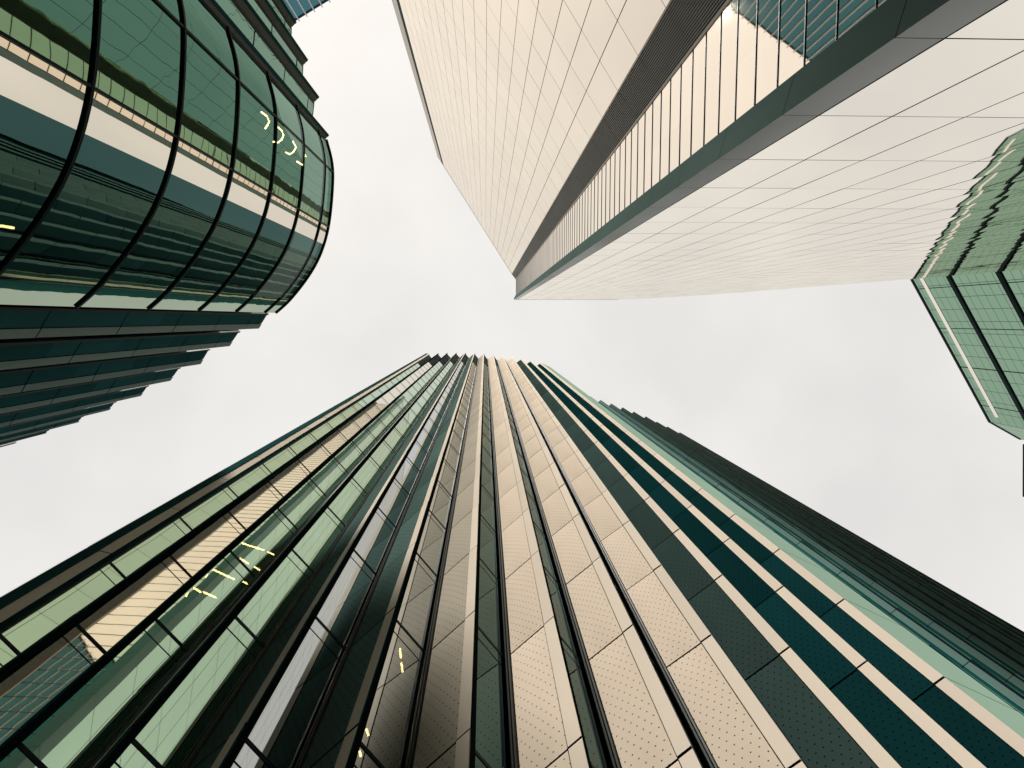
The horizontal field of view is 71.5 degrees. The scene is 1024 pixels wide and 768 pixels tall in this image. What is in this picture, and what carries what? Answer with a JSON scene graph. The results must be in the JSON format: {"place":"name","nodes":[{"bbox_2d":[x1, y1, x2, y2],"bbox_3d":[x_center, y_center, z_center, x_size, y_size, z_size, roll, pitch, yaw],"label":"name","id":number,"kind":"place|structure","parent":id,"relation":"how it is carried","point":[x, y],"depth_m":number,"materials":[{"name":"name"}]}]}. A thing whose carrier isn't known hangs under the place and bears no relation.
{"place":"outdoors","nodes":[
{"label":"outdoors","id":0,"kind":"place"},
{"bbox_2d":[0,0,333,446],"bbox_3d":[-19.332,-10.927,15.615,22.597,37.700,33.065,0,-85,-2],"label":"curved glass building","id":1,"kind":"structure","parent":0,"point":[166,184],"depth_m":19.30,"materials":[{"name":"green glass"}]},
{"bbox_2d":[283,0,330,21],"bbox_3d":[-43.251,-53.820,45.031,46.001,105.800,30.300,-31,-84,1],"label":"finned tower","id":2,"kind":"structure","parent":0,"point":[298,9],"depth_m":96.88,"materials":[{"name":"teal glass"}]},
{"bbox_2d":[0,353,1023,767],"bbox_3d":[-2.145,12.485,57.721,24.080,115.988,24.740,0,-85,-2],"label":"ribbed tower","id":3,"kind":"structure","parent":0,"point":[446,561],"depth_m":14.39,"materials":[{"name":"metal"}]},
{"bbox_2d":[590,396,1023,715],"bbox_3d":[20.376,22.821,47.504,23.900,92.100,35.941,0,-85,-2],"label":"stepped wing","id":4,"kind":"structure","parent":3,"relation":"attached to","point":[981,645],"depth_m":32.92,"materials":[{"name":"teal glass"}]},
{"bbox_2d":[0,0,1023,631],"label":"sky","id":5,"kind":"structure","parent":0,"point":[849,401],"materials":[{"name":"white"}]},
{"bbox_2d":[392,0,1023,299],"bbox_3d":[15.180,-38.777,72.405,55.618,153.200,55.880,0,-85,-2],"label":"faceted skyscraper","id":6,"kind":"structure","parent":0,"point":[610,149],"depth_m":27.92,"materials":[{"name":"grey metal"}]},
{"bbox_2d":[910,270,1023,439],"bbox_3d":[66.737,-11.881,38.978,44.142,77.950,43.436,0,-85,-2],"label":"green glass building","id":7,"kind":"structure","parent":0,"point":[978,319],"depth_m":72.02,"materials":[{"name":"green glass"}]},
{"bbox_2d":[1023,444,1023,496],"bbox_3d":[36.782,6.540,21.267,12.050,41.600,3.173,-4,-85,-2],"label":"stone building","id":8,"kind":"structure","parent":0,"point":[1023,470],"depth_m":41.71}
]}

